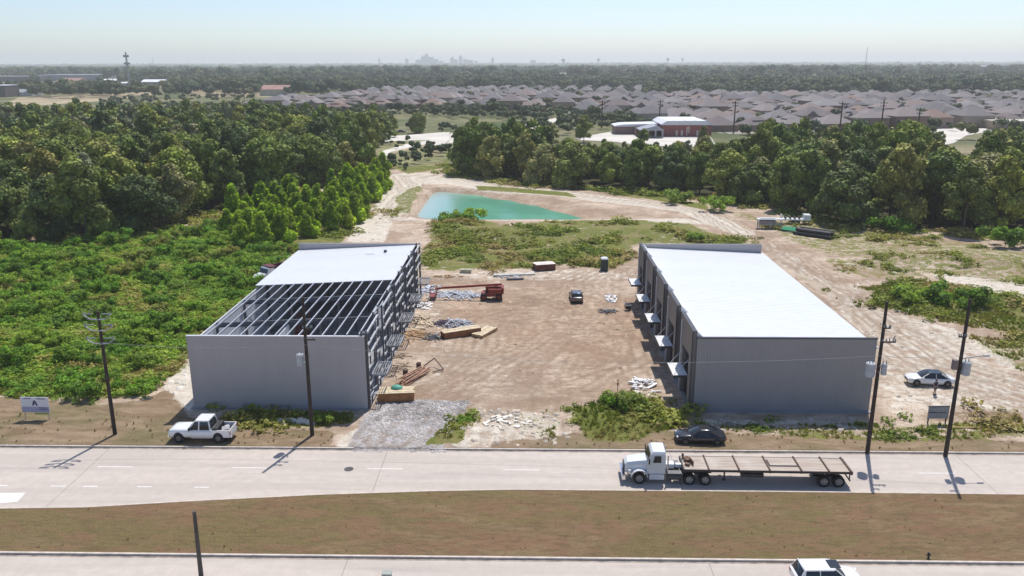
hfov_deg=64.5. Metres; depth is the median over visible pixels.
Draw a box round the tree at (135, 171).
[120,156,139,174]
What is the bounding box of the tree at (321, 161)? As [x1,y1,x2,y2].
[296,136,343,185]
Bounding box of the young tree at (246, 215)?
[233,207,255,243]
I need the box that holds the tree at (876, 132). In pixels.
[865,121,885,147]
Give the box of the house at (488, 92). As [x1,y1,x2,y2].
[478,90,498,94]
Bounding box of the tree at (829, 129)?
[820,124,839,139]
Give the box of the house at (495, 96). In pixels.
[482,93,502,99]
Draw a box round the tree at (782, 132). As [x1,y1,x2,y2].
[771,123,798,145]
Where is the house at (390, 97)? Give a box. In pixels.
[374,93,403,102]
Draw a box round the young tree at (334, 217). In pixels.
[325,201,341,230]
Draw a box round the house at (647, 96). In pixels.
[631,94,663,101]
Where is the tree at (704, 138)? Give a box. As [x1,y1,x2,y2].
[693,135,713,149]
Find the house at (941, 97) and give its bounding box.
[920,94,956,102]
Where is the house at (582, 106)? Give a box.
[570,102,600,113]
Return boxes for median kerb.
[0,489,1023,508]
[0,551,1023,564]
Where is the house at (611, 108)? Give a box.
[603,105,621,119]
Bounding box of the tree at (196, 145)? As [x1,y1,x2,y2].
[189,138,207,173]
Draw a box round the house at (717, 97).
[712,95,721,100]
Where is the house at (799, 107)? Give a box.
[791,103,829,112]
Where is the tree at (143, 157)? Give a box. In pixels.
[129,133,152,165]
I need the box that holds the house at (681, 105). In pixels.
[664,103,694,110]
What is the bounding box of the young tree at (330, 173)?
[323,168,336,191]
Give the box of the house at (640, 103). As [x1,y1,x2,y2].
[630,99,659,108]
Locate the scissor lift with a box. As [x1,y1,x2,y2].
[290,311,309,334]
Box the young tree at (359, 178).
[351,174,363,186]
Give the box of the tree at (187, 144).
[183,141,197,155]
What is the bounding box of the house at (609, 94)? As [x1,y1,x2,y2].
[602,91,625,97]
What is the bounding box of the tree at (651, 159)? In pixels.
[640,145,660,186]
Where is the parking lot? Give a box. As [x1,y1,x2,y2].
[577,131,714,146]
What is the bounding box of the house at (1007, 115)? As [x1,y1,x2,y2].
[995,112,1023,118]
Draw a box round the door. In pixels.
[602,260,606,269]
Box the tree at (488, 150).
[473,135,505,177]
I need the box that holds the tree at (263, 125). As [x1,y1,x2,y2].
[258,122,270,133]
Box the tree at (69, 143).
[43,135,81,155]
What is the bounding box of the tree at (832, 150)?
[816,139,845,173]
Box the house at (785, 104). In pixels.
[779,102,794,106]
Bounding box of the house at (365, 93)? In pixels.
[355,89,369,96]
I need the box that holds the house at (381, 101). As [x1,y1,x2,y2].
[366,98,392,108]
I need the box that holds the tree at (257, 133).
[244,128,269,146]
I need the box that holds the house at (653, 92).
[645,90,665,95]
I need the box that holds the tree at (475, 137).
[459,121,509,175]
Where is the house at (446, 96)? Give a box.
[434,92,456,100]
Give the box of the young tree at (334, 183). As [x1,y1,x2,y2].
[324,179,340,193]
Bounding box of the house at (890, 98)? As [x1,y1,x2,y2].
[874,97,901,102]
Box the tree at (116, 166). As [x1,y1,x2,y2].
[97,152,135,198]
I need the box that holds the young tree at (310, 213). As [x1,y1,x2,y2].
[306,206,321,227]
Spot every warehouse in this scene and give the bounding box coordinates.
[0,76,49,81]
[37,74,119,80]
[186,243,430,410]
[628,242,877,413]
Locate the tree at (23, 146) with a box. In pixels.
[8,140,35,161]
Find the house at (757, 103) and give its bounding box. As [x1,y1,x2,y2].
[751,101,764,105]
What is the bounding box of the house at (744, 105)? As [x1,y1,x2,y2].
[728,101,755,110]
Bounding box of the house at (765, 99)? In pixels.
[748,96,776,103]
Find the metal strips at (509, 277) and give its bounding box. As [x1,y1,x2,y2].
[497,275,529,277]
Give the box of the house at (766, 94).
[760,92,772,95]
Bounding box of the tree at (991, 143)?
[974,134,1007,157]
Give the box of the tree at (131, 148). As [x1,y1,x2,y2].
[119,138,149,175]
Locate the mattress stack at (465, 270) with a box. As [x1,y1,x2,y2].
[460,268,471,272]
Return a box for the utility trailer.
[780,213,810,223]
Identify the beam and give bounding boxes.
[506,277,523,279]
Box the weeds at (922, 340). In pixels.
[811,258,1022,410]
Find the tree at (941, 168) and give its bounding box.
[915,150,965,223]
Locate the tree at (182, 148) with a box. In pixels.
[174,145,202,204]
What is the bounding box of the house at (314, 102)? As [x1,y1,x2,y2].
[295,97,324,109]
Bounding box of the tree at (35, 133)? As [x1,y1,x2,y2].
[24,128,40,141]
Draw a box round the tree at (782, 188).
[766,154,805,208]
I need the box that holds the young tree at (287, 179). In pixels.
[281,173,300,195]
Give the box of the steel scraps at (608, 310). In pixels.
[597,308,618,313]
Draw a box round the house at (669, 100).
[664,97,687,103]
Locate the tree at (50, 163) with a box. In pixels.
[21,148,61,215]
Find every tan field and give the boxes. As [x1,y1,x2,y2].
[9,92,164,105]
[183,89,272,96]
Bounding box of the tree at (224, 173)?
[207,148,248,200]
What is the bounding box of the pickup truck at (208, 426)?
[168,414,238,442]
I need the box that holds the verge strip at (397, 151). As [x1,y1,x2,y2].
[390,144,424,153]
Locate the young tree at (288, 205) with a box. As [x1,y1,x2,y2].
[283,192,304,211]
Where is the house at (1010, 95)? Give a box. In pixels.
[996,94,1012,98]
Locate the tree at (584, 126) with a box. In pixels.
[575,114,592,141]
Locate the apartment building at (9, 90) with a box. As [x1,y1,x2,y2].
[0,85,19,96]
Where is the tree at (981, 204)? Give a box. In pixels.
[941,161,998,229]
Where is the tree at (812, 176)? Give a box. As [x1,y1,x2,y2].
[788,148,831,214]
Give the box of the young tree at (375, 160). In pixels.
[368,157,381,171]
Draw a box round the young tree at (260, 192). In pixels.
[251,181,268,208]
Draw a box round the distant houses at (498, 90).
[348,85,1023,95]
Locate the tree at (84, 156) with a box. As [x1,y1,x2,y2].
[77,152,94,167]
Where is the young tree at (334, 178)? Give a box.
[327,176,339,187]
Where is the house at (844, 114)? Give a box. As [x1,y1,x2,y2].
[837,112,849,117]
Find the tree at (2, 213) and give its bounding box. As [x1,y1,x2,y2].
[0,205,7,230]
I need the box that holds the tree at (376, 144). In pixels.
[360,120,377,161]
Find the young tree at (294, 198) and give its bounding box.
[288,192,305,214]
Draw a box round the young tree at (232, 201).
[223,182,240,213]
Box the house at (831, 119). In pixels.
[811,114,850,129]
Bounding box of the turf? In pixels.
[378,132,452,166]
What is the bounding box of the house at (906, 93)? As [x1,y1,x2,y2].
[896,90,915,96]
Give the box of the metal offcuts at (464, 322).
[433,317,473,328]
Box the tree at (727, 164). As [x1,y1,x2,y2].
[701,149,748,196]
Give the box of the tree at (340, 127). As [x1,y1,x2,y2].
[333,124,345,144]
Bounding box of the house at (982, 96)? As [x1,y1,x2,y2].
[976,94,986,98]
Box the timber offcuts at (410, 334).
[401,329,420,345]
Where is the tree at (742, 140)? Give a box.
[738,138,751,158]
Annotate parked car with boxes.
[569,290,582,302]
[674,424,726,445]
[904,369,954,387]
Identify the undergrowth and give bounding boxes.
[0,228,298,404]
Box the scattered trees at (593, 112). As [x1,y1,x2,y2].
[55,76,1023,168]
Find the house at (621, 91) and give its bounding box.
[616,89,626,93]
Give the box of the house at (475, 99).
[465,96,480,102]
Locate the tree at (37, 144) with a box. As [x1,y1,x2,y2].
[33,138,51,149]
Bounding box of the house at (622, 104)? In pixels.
[605,98,630,110]
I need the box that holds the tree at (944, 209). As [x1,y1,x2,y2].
[939,170,985,225]
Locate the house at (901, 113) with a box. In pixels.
[879,106,930,128]
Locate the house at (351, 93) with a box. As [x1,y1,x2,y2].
[339,90,363,97]
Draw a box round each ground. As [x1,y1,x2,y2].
[0,72,1023,451]
[718,128,991,133]
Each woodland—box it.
[0,61,1023,67]
[0,63,1023,94]
[0,97,1023,169]
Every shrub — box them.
[0,250,14,253]
[0,256,27,274]
[0,271,18,284]
[0,288,24,299]
[0,298,11,317]
[0,315,16,322]
[0,336,13,344]
[0,343,34,364]
[0,374,9,384]
[1,238,28,250]
[2,363,26,374]
[3,267,29,276]
[4,294,40,312]
[4,295,33,304]
[8,250,33,258]
[11,281,39,291]
[12,243,35,250]
[13,326,47,346]
[20,247,65,260]
[21,265,57,283]
[22,248,58,264]
[24,310,52,323]
[25,243,54,248]
[27,343,39,350]
[29,259,56,270]
[29,292,58,299]
[30,322,45,329]
[31,244,50,253]
[32,297,65,312]
[38,281,54,290]
[40,331,64,338]
[41,297,61,308]
[41,301,77,314]
[42,331,73,345]
[44,288,64,298]
[44,310,71,326]
[51,282,76,291]
[51,342,87,361]
[52,245,76,252]
[53,365,95,387]
[54,365,71,372]
[55,368,71,378]
[56,260,77,266]
[57,233,91,245]
[58,264,76,271]
[59,249,76,258]
[63,289,89,305]
[63,377,103,398]
[65,247,87,252]
[69,250,98,257]
[71,256,101,268]
[71,310,92,320]
[72,262,105,278]
[73,255,104,266]
[77,300,90,306]
[77,351,107,362]
[78,242,93,248]
[81,274,121,291]
[82,233,101,243]
[84,366,103,376]
[85,302,112,315]
[86,344,106,351]
[87,291,112,301]
[87,296,117,308]
[91,329,107,335]
[93,245,106,250]
[96,234,119,244]
[98,281,121,291]
[98,328,128,344]
[100,227,133,244]
[101,367,121,379]
[104,258,122,265]
[104,258,146,275]
[107,342,130,355]
[110,378,129,389]
[111,244,129,251]
[116,316,165,328]
[116,326,141,336]
[117,324,162,346]
[121,246,155,260]
[123,351,163,369]
[124,378,159,393]
[133,271,156,279]
[135,259,160,271]
[140,267,173,284]
[141,280,152,286]
[141,285,157,296]
[141,373,166,382]
[142,235,168,242]
[143,290,178,303]
[144,302,170,314]
[146,309,179,328]
[147,235,175,248]
[148,240,183,254]
[152,317,193,334]
[155,267,170,271]
[158,228,179,239]
[159,296,178,304]
[167,282,189,290]
[174,249,208,258]
[175,224,204,236]
[181,243,203,251]
[182,238,214,245]
[182,300,212,310]
[183,260,219,277]
[187,243,209,253]
[188,255,209,262]
[189,316,212,329]
[197,275,210,283]
[200,218,217,226]
[203,225,224,232]
[204,229,225,237]
[204,234,232,245]
[207,222,220,227]
[207,250,225,258]
[209,262,228,275]
[211,283,225,287]
[212,289,223,293]
[212,294,230,300]
[215,244,240,253]
[216,267,238,278]
[220,257,230,262]
[220,275,247,284]
[222,288,246,298]
[229,239,252,247]
[229,272,264,288]
[231,249,244,255]
[233,249,266,262]
[238,265,261,271]
[238,268,255,278]
[240,252,270,266]
[246,241,274,254]
[263,241,283,249]
[267,254,281,263]
[280,243,297,249]
[281,244,297,252]
[313,410,334,422]
[438,211,474,220]
[452,207,487,219]
[457,415,472,423]
[599,389,655,411]
[600,394,635,411]
[662,189,693,203]
[685,232,704,240]
[699,195,735,210]
[863,215,915,234]
[890,284,931,303]
[925,279,993,309]
[975,225,1023,247]
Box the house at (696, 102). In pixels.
[688,99,706,105]
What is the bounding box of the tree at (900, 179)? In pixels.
[872,145,928,225]
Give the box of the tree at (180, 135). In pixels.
[174,131,187,139]
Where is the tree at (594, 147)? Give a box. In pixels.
[592,144,597,150]
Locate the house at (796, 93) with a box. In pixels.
[780,90,804,96]
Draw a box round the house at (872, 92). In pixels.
[863,90,884,95]
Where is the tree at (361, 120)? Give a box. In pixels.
[350,111,376,143]
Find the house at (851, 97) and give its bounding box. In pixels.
[844,95,859,99]
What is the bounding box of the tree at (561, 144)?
[553,137,582,158]
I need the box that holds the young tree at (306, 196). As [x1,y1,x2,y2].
[300,187,311,209]
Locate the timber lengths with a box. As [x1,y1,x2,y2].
[397,329,439,337]
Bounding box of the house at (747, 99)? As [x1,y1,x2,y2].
[740,97,755,102]
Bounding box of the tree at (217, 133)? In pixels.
[211,130,220,138]
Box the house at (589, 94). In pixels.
[578,91,602,99]
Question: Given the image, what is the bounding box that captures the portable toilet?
[600,257,607,270]
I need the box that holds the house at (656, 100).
[650,98,667,105]
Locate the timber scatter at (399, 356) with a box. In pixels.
[381,353,411,377]
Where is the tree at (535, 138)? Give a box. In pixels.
[530,132,543,156]
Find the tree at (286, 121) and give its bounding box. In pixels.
[277,114,297,129]
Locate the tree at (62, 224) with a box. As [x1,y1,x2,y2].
[17,174,76,241]
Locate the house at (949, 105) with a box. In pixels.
[943,104,957,108]
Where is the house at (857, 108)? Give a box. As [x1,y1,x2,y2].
[850,105,867,111]
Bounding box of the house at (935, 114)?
[924,109,953,127]
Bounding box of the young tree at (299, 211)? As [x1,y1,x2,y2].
[292,201,305,222]
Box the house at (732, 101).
[721,99,738,103]
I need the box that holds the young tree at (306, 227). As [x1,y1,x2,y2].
[295,213,320,237]
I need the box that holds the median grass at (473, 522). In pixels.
[0,490,1023,560]
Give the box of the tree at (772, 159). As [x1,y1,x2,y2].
[769,136,785,161]
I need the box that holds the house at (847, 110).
[842,108,856,112]
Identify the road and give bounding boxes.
[0,447,1023,575]
[383,132,453,155]
[532,118,556,128]
[937,128,986,144]
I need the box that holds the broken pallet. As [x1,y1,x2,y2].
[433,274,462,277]
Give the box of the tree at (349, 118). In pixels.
[342,113,354,124]
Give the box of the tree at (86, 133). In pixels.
[51,125,92,138]
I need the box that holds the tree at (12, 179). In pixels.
[0,157,31,233]
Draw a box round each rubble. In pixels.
[167,371,190,404]
[460,407,571,445]
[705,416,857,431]
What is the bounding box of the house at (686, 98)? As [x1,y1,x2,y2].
[680,96,692,100]
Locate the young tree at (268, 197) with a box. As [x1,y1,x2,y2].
[266,193,271,203]
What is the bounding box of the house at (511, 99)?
[497,94,524,109]
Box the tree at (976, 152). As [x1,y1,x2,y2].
[968,142,994,159]
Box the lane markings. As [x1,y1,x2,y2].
[0,466,954,502]
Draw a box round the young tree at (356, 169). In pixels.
[353,166,365,183]
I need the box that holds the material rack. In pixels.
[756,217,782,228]
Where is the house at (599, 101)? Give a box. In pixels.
[588,98,603,106]
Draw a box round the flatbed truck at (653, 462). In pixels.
[619,442,852,487]
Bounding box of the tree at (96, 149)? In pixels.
[80,137,123,166]
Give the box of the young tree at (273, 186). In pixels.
[269,181,277,194]
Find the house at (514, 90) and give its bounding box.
[505,88,521,93]
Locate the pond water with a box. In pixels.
[418,192,580,219]
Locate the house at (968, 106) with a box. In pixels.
[953,105,984,110]
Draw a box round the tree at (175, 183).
[154,163,198,221]
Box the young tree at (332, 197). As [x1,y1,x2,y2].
[319,185,340,225]
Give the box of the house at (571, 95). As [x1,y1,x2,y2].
[555,92,579,99]
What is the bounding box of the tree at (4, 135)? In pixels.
[0,133,21,140]
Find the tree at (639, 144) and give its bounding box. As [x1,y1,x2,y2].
[624,138,651,182]
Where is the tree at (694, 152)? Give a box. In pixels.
[686,150,704,187]
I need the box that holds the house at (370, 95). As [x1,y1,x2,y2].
[365,93,375,99]
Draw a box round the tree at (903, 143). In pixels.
[888,142,916,208]
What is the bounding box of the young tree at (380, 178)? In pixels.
[375,170,388,193]
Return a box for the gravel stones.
[350,399,470,452]
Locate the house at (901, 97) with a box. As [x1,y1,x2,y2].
[885,94,913,100]
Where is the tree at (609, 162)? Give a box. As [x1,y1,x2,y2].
[594,152,622,186]
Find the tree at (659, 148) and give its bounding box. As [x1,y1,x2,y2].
[654,145,662,166]
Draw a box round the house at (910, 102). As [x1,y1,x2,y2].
[901,99,923,105]
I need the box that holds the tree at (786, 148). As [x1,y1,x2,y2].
[769,144,792,171]
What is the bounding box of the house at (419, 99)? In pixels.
[399,94,428,103]
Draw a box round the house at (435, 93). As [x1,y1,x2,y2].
[429,91,442,96]
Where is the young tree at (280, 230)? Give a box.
[269,210,297,243]
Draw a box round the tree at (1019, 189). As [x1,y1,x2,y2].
[997,159,1023,227]
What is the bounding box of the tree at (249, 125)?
[239,120,256,132]
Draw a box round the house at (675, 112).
[666,107,698,116]
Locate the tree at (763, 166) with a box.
[756,161,772,191]
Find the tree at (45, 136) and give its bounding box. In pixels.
[40,133,50,141]
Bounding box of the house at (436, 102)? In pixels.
[422,98,444,108]
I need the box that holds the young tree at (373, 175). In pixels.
[366,173,384,191]
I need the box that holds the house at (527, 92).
[514,89,536,96]
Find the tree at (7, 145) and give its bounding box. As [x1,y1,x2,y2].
[0,137,20,160]
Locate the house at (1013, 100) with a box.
[999,98,1018,101]
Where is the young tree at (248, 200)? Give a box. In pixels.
[241,194,256,218]
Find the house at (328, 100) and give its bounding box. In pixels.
[323,98,342,104]
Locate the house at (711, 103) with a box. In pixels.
[694,99,727,111]
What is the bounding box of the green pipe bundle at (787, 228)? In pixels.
[781,226,796,230]
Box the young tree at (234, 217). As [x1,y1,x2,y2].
[227,208,241,234]
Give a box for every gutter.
[0,447,1023,455]
[0,554,1023,566]
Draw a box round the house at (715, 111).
[699,108,729,117]
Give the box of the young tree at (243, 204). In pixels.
[237,201,247,210]
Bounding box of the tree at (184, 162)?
[146,146,213,214]
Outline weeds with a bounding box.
[205,205,1023,441]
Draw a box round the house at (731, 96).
[720,93,744,100]
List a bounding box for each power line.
[101,342,294,347]
[312,345,869,362]
[888,356,957,357]
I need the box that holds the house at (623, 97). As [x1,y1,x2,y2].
[607,94,630,102]
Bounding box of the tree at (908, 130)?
[878,119,935,155]
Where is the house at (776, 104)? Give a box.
[770,102,783,108]
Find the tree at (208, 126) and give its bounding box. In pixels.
[198,118,218,140]
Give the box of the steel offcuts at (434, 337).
[422,332,440,342]
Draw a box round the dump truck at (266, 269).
[251,261,284,284]
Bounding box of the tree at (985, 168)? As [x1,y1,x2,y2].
[964,162,992,219]
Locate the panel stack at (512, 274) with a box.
[493,272,534,276]
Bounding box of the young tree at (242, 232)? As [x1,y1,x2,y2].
[233,218,253,245]
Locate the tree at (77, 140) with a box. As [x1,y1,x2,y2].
[65,134,83,149]
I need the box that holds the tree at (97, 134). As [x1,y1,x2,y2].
[82,131,112,143]
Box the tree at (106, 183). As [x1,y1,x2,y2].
[90,165,114,205]
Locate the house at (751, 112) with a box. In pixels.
[735,110,756,115]
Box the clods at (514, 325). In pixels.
[423,279,642,395]
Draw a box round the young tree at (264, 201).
[255,199,267,211]
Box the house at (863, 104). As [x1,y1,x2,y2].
[843,101,869,108]
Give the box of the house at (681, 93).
[666,90,692,96]
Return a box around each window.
[659,303,661,335]
[670,325,673,361]
[676,126,698,135]
[684,350,688,393]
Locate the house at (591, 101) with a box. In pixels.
[577,99,598,105]
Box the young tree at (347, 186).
[343,178,352,194]
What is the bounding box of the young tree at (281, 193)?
[274,185,287,210]
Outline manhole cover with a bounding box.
[344,467,353,470]
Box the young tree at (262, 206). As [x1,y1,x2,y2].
[253,202,266,220]
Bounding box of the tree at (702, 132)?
[696,125,708,141]
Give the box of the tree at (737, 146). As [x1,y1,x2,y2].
[714,139,748,191]
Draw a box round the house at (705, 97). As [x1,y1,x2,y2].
[692,95,711,99]
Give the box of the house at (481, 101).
[477,99,486,105]
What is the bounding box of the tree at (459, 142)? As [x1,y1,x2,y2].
[446,125,469,173]
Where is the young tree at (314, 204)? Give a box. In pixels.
[308,198,322,223]
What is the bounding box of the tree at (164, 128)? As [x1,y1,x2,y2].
[150,123,171,139]
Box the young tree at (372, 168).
[368,163,378,174]
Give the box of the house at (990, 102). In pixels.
[984,100,996,104]
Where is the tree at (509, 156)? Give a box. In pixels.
[501,137,529,176]
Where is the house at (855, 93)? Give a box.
[845,91,866,95]
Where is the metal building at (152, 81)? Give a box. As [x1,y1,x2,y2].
[141,79,166,85]
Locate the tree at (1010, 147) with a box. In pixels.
[996,146,1023,156]
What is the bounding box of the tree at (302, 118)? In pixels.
[295,115,312,124]
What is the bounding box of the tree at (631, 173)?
[618,147,645,187]
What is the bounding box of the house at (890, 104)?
[867,100,904,109]
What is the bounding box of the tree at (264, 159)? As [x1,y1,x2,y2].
[236,134,291,193]
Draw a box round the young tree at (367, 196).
[357,182,373,208]
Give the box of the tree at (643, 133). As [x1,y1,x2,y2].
[637,128,649,140]
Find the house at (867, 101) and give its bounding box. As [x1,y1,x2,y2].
[861,99,875,104]
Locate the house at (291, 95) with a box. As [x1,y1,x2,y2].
[285,93,297,97]
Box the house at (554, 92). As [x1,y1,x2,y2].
[546,89,562,96]
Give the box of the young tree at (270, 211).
[263,202,276,223]
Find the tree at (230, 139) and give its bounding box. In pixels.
[211,126,249,181]
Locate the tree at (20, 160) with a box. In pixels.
[13,152,40,170]
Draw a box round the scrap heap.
[432,318,452,327]
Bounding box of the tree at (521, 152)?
[512,132,537,171]
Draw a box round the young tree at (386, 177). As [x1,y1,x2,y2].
[375,167,393,188]
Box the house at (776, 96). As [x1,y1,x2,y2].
[766,93,791,100]
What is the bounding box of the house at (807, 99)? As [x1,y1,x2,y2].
[798,94,825,104]
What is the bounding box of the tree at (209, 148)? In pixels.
[198,138,225,202]
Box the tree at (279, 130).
[275,128,286,132]
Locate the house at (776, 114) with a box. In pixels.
[759,110,801,118]
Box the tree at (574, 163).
[550,141,595,188]
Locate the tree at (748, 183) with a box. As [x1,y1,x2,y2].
[727,163,771,204]
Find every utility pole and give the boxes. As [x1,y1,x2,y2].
[82,308,116,434]
[192,510,203,575]
[296,297,314,435]
[599,100,604,127]
[733,101,735,132]
[839,102,845,127]
[865,301,895,453]
[916,108,923,121]
[943,299,989,456]
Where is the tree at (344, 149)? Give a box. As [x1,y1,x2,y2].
[337,141,358,169]
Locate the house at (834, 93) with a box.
[830,92,845,95]
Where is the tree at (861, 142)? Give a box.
[838,135,877,162]
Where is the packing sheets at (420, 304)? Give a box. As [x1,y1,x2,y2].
[417,301,432,309]
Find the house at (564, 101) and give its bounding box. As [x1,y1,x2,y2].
[552,96,574,108]
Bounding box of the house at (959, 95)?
[947,92,975,98]
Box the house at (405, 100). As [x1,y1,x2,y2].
[395,97,419,108]
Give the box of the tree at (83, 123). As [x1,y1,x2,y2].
[76,119,91,136]
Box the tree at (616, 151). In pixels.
[613,148,623,180]
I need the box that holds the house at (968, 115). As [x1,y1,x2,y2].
[945,107,996,127]
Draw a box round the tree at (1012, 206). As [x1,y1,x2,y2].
[984,155,1023,227]
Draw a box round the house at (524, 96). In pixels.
[519,94,530,100]
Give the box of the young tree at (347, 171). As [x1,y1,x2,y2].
[337,162,355,186]
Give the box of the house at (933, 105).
[914,102,947,110]
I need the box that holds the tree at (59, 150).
[41,141,76,162]
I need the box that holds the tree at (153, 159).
[139,153,161,193]
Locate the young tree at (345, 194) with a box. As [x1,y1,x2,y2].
[339,191,348,200]
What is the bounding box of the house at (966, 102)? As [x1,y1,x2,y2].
[950,100,984,107]
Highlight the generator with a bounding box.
[624,304,631,309]
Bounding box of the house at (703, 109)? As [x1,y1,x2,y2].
[694,107,709,112]
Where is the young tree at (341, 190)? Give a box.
[337,187,344,197]
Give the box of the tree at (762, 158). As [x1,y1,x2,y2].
[752,156,770,170]
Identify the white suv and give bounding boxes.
[789,558,859,575]
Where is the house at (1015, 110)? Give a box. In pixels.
[988,105,1023,115]
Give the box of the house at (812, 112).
[790,107,832,118]
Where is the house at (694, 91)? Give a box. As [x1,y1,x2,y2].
[687,89,712,95]
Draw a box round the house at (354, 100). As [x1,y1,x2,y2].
[343,98,366,108]
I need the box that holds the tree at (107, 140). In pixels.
[99,136,113,144]
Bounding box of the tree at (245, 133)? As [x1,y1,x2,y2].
[211,120,251,146]
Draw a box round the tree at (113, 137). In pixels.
[109,133,116,140]
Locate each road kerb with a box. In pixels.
[0,445,353,448]
[430,448,1023,453]
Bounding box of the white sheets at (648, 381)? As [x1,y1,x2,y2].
[628,376,661,394]
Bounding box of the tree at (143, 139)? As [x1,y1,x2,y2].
[125,131,148,141]
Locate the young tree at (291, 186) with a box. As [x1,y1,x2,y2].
[284,181,299,201]
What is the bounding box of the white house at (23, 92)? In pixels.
[19,89,42,95]
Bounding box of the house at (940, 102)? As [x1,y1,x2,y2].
[924,100,947,103]
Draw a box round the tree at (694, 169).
[684,151,714,193]
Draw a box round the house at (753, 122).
[736,116,766,130]
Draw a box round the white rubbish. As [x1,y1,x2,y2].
[604,294,616,302]
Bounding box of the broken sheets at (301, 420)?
[277,417,316,424]
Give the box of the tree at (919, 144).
[909,137,928,156]
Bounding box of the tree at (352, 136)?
[339,121,375,165]
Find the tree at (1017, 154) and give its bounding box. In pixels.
[987,149,1023,195]
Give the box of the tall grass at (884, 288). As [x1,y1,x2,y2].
[0,278,1023,442]
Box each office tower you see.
[424,53,428,64]
[432,59,438,63]
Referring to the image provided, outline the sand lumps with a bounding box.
[356,188,414,239]
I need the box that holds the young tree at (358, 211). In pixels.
[348,192,366,222]
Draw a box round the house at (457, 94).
[449,92,463,96]
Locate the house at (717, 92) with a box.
[709,89,730,95]
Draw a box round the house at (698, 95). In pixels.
[688,93,713,98]
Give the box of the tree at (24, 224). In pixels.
[9,208,46,241]
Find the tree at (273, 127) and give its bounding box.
[268,120,278,131]
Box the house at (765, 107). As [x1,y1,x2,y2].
[750,103,783,113]
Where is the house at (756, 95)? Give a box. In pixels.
[742,93,761,97]
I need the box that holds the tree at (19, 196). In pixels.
[2,188,28,227]
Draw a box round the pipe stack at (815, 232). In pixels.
[793,226,835,238]
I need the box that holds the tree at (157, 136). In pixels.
[145,133,167,154]
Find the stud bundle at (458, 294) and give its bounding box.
[426,290,480,300]
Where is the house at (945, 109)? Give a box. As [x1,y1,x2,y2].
[938,107,954,111]
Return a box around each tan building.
[259,85,295,95]
[982,118,1023,129]
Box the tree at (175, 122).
[170,120,183,128]
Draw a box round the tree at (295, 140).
[275,131,310,173]
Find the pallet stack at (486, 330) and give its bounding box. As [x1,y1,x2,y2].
[471,325,496,337]
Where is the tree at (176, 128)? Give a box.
[169,123,185,133]
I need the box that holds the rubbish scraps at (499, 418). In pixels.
[482,414,531,428]
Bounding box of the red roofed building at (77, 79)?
[56,78,88,82]
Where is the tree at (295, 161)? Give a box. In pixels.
[279,139,305,182]
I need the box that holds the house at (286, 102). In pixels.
[281,100,292,105]
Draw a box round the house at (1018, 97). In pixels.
[1010,95,1023,99]
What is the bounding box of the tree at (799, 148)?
[780,139,837,203]
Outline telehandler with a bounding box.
[429,283,503,300]
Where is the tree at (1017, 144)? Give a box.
[1009,134,1023,152]
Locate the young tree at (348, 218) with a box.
[338,197,357,227]
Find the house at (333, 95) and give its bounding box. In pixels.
[316,92,343,99]
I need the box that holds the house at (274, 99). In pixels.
[263,94,291,104]
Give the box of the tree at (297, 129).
[284,123,307,136]
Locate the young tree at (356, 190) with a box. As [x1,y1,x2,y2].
[353,186,368,215]
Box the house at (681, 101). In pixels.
[670,100,688,104]
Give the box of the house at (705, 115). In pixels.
[693,112,716,119]
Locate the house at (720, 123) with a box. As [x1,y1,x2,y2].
[703,115,738,131]
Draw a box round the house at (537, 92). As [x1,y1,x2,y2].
[529,89,541,94]
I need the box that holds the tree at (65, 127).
[48,118,84,143]
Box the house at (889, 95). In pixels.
[881,92,897,97]
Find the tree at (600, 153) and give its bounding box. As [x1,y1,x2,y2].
[589,146,608,181]
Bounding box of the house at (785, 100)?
[777,98,800,104]
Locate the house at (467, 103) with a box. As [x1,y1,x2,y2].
[448,97,472,105]
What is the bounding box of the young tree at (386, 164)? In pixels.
[378,152,392,176]
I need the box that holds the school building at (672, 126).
[612,117,712,137]
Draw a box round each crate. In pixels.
[377,386,414,402]
[440,325,481,338]
[532,261,555,271]
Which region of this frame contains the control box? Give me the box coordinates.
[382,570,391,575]
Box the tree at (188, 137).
[180,134,204,145]
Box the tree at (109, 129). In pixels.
[102,124,121,135]
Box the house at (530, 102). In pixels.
[519,98,545,109]
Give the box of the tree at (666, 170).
[652,151,684,188]
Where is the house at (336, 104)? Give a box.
[327,101,349,111]
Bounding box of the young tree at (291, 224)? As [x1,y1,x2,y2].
[284,207,298,231]
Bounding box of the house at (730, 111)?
[724,107,744,114]
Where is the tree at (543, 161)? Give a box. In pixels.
[522,143,558,184]
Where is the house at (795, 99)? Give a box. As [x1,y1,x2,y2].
[792,97,801,102]
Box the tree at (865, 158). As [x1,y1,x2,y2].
[842,148,881,201]
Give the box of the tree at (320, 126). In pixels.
[303,117,338,145]
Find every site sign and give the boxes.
[20,397,50,418]
[927,405,949,422]
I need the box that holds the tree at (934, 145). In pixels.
[924,140,948,202]
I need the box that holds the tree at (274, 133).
[269,131,277,137]
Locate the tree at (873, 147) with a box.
[854,138,876,154]
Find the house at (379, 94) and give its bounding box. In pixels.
[372,90,396,99]
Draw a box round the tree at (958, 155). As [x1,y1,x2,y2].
[929,145,970,214]
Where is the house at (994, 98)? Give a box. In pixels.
[988,96,1003,99]
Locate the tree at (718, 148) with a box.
[712,142,726,181]
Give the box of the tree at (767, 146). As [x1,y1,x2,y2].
[742,120,780,165]
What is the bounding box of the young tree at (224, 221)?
[216,207,232,231]
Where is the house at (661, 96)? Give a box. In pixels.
[652,94,668,99]
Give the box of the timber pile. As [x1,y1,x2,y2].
[395,358,443,385]

